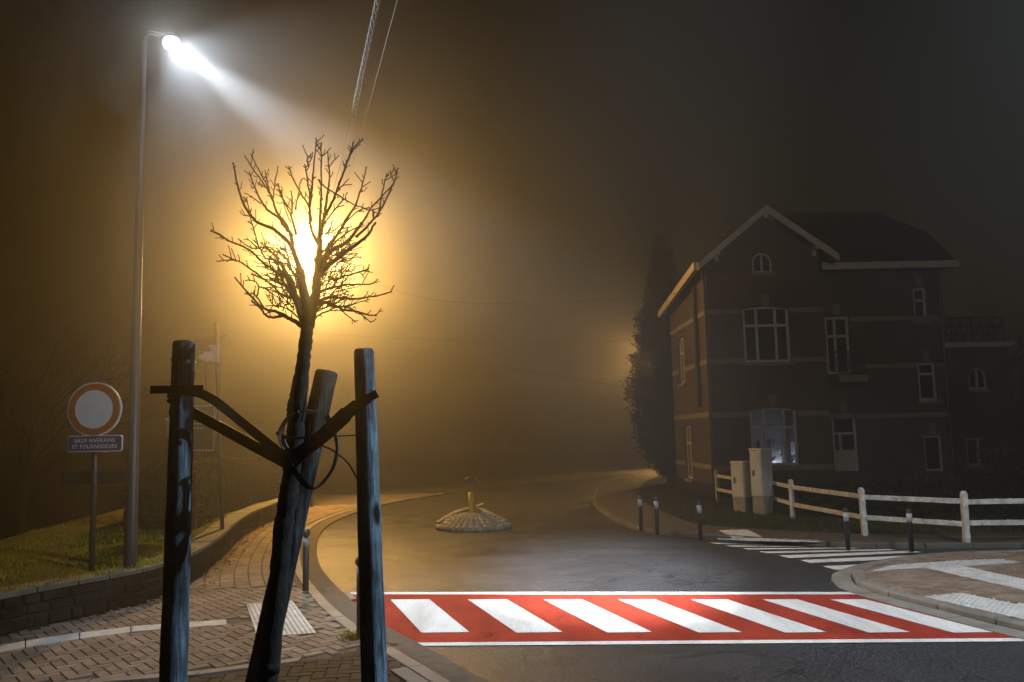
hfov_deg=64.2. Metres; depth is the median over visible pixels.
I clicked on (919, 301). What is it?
window
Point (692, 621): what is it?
crossing stripe
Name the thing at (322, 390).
tree stake
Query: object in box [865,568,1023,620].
traffic island pavement
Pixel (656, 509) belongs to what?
bollard
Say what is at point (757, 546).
crossing stripe
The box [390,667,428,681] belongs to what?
kerb
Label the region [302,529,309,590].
bollard
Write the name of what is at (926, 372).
window
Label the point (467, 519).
traffic island
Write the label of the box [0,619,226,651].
guidance line
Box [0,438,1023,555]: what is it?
ground
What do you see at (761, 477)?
utility cabinet
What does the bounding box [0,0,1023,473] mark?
sky
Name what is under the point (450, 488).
footpath
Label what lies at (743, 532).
tactile paving
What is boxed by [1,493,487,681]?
pavement
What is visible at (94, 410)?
traffic sign
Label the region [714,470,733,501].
rail fence
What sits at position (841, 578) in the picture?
gutter
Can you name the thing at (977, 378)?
window
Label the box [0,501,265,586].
lawn
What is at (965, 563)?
tactile paving
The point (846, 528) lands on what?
bollard
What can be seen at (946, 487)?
ground cover
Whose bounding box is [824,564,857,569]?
crossing stripe
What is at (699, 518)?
bollard
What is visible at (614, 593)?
road marking
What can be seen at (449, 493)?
gutter
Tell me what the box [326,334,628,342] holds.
house wire
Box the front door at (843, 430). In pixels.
[832,413,858,470]
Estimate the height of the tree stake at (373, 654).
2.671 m
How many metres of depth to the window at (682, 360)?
30.18 m
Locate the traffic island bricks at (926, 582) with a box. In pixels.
[863,551,1023,616]
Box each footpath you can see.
[380,469,658,501]
[597,472,1023,542]
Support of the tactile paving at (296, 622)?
on the pavement at (330, 590)
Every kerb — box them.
[59,657,301,681]
[295,507,449,681]
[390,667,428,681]
[592,472,1023,548]
[852,549,1023,630]
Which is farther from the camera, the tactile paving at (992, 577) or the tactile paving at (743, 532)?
the tactile paving at (743, 532)
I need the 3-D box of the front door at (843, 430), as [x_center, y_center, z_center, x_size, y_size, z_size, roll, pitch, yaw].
[10.673,3.235,26.222,0.785,1.862,0.072,-1,-7,0]
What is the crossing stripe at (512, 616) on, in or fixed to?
on the red crossing surface
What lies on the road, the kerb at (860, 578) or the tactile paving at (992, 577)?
the kerb at (860, 578)
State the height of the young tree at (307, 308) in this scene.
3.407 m
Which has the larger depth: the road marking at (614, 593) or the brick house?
the brick house
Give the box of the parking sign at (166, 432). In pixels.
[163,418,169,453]
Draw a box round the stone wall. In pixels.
[0,498,277,636]
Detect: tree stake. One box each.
[159,340,195,681]
[245,369,337,681]
[354,348,387,681]
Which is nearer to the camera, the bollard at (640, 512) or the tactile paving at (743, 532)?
the tactile paving at (743, 532)
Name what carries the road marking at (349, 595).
on the gutter at (449, 493)
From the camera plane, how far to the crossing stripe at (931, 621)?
9.11 m
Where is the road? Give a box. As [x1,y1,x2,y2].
[317,475,1023,681]
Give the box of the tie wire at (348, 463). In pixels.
[322,435,356,479]
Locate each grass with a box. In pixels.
[651,502,1023,533]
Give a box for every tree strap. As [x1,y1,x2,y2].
[150,385,296,472]
[276,409,338,489]
[291,390,378,466]
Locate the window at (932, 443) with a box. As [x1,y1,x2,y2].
[924,435,942,470]
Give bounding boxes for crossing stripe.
[390,599,468,631]
[468,599,561,631]
[544,599,650,631]
[618,599,740,631]
[691,599,824,631]
[709,542,762,544]
[727,545,797,546]
[743,548,839,549]
[762,549,890,552]
[762,599,907,631]
[779,551,916,557]
[802,555,909,562]
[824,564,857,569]
[830,599,990,631]
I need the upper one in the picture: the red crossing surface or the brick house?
the brick house
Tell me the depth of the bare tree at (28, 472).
43.44 m
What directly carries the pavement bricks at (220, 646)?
on the pavement at (330, 590)
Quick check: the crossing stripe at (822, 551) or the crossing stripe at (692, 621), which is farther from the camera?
the crossing stripe at (822, 551)
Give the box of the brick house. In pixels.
[658,204,1018,497]
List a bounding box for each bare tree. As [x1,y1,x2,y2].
[0,301,170,534]
[943,283,1023,369]
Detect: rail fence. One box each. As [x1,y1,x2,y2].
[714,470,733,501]
[773,479,1023,542]
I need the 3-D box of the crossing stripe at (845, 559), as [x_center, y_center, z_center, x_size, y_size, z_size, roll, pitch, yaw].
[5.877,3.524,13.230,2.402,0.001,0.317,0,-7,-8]
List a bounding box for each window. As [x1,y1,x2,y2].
[677,338,685,386]
[684,425,693,482]
[742,307,793,365]
[750,408,801,468]
[751,253,775,275]
[912,288,930,323]
[917,362,940,403]
[924,435,942,470]
[966,438,984,468]
[968,368,990,392]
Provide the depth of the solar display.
15.14 m
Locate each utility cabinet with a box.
[730,461,752,511]
[748,448,773,514]
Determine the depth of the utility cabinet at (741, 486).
20.81 m
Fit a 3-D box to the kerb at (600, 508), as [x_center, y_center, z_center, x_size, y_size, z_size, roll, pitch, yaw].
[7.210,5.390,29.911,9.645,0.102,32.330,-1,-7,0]
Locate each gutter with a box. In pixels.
[318,474,633,537]
[832,558,1023,639]
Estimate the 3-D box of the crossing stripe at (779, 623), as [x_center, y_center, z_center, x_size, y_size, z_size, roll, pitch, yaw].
[2.764,3.135,9.369,0.416,0.001,2.028,1,-7,-18]
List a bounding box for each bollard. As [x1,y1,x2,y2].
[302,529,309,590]
[355,557,359,639]
[638,495,642,530]
[654,496,658,534]
[697,500,702,539]
[843,508,850,549]
[906,509,914,551]
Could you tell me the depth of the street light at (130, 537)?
10.90 m
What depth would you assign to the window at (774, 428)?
25.50 m
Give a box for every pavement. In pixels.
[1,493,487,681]
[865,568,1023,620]
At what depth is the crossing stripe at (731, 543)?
15.32 m
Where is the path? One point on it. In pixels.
(346, 663)
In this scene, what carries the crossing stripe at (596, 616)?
on the red crossing surface
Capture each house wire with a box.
[313,257,691,303]
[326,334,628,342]
[501,366,624,387]
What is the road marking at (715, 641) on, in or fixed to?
on the road
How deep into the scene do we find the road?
12.05 m
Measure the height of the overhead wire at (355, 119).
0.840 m
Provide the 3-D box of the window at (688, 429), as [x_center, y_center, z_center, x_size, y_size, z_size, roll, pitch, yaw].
[6.311,3.987,29.020,0.200,2.000,1.220,-1,-7,0]
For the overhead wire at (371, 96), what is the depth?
12.14 m
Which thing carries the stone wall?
on the pavement bricks at (220, 646)
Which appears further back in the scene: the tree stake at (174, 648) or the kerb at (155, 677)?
the kerb at (155, 677)
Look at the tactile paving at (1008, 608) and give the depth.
9.31 m
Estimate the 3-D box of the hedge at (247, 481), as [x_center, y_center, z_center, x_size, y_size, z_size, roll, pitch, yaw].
[-6.954,3.594,19.001,1.604,1.705,8.994,0,-7,-6]
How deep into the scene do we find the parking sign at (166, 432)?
15.79 m
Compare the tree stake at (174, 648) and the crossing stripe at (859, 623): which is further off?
the crossing stripe at (859, 623)
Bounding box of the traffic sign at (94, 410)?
[61,382,127,570]
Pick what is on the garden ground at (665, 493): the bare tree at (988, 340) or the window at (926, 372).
the bare tree at (988, 340)
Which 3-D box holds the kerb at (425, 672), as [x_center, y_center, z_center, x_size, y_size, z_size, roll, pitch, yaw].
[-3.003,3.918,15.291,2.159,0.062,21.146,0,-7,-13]
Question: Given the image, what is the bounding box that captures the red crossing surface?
[352,594,1013,642]
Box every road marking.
[343,592,355,600]
[350,592,852,593]
[419,638,1023,645]
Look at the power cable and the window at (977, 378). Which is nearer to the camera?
the power cable
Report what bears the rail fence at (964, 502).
on the footpath at (618, 498)
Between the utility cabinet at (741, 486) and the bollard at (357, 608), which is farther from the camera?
the utility cabinet at (741, 486)
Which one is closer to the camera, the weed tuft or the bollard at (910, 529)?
the weed tuft
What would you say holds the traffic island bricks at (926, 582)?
on the traffic island pavement at (960, 576)
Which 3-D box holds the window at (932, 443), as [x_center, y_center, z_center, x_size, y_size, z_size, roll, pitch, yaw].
[13.483,3.598,26.179,0.579,1.130,0.060,-1,-7,0]
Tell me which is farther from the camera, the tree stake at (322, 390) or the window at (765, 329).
the window at (765, 329)
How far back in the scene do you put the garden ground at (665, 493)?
21.45 m
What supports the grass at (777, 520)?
on the garden ground at (665, 493)
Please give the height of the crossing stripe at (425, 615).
0.001 m
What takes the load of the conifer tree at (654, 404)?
on the garden ground at (665, 493)
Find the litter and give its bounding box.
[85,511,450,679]
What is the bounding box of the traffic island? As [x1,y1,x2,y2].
[435,476,510,531]
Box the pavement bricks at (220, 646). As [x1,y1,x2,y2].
[0,504,359,681]
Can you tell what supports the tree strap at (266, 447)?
attached to the tree stake at (174, 648)
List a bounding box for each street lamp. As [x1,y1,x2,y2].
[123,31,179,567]
[301,243,312,506]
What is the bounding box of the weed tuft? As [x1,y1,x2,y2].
[333,628,359,641]
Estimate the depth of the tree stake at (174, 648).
2.80 m
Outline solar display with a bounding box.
[170,322,228,528]
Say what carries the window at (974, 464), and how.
in the brick house
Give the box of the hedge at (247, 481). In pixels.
[122,456,280,529]
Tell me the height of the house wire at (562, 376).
1.333 m
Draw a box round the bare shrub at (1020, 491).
[957,406,1023,497]
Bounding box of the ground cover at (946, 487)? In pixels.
[795,474,1023,517]
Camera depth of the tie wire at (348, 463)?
2.89 m
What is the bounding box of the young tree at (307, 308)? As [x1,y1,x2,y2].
[210,135,398,681]
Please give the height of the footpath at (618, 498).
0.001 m
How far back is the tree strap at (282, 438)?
2.90 m
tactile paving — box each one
[246,600,315,635]
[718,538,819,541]
[719,529,761,537]
[873,558,1019,570]
[924,593,1023,619]
[926,565,1023,589]
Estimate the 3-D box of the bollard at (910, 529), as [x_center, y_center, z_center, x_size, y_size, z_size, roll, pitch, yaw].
[6.723,3.192,13.781,0.090,0.710,0.089,-1,-7,0]
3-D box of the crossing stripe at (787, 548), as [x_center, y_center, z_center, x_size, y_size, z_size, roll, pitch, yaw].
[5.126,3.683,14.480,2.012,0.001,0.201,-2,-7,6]
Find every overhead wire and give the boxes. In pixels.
[313,0,397,248]
[327,1,380,217]
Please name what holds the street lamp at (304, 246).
on the pavement at (330, 590)
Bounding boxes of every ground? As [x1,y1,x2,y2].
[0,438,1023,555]
[639,453,1023,533]
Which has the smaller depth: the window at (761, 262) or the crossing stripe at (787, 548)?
the crossing stripe at (787, 548)
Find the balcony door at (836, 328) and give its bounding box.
[824,317,850,373]
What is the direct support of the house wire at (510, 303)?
attached to the brick house
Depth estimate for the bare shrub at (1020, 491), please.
20.07 m
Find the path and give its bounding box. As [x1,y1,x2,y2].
[123,648,424,681]
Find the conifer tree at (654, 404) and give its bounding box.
[620,233,681,483]
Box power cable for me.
[312,0,380,255]

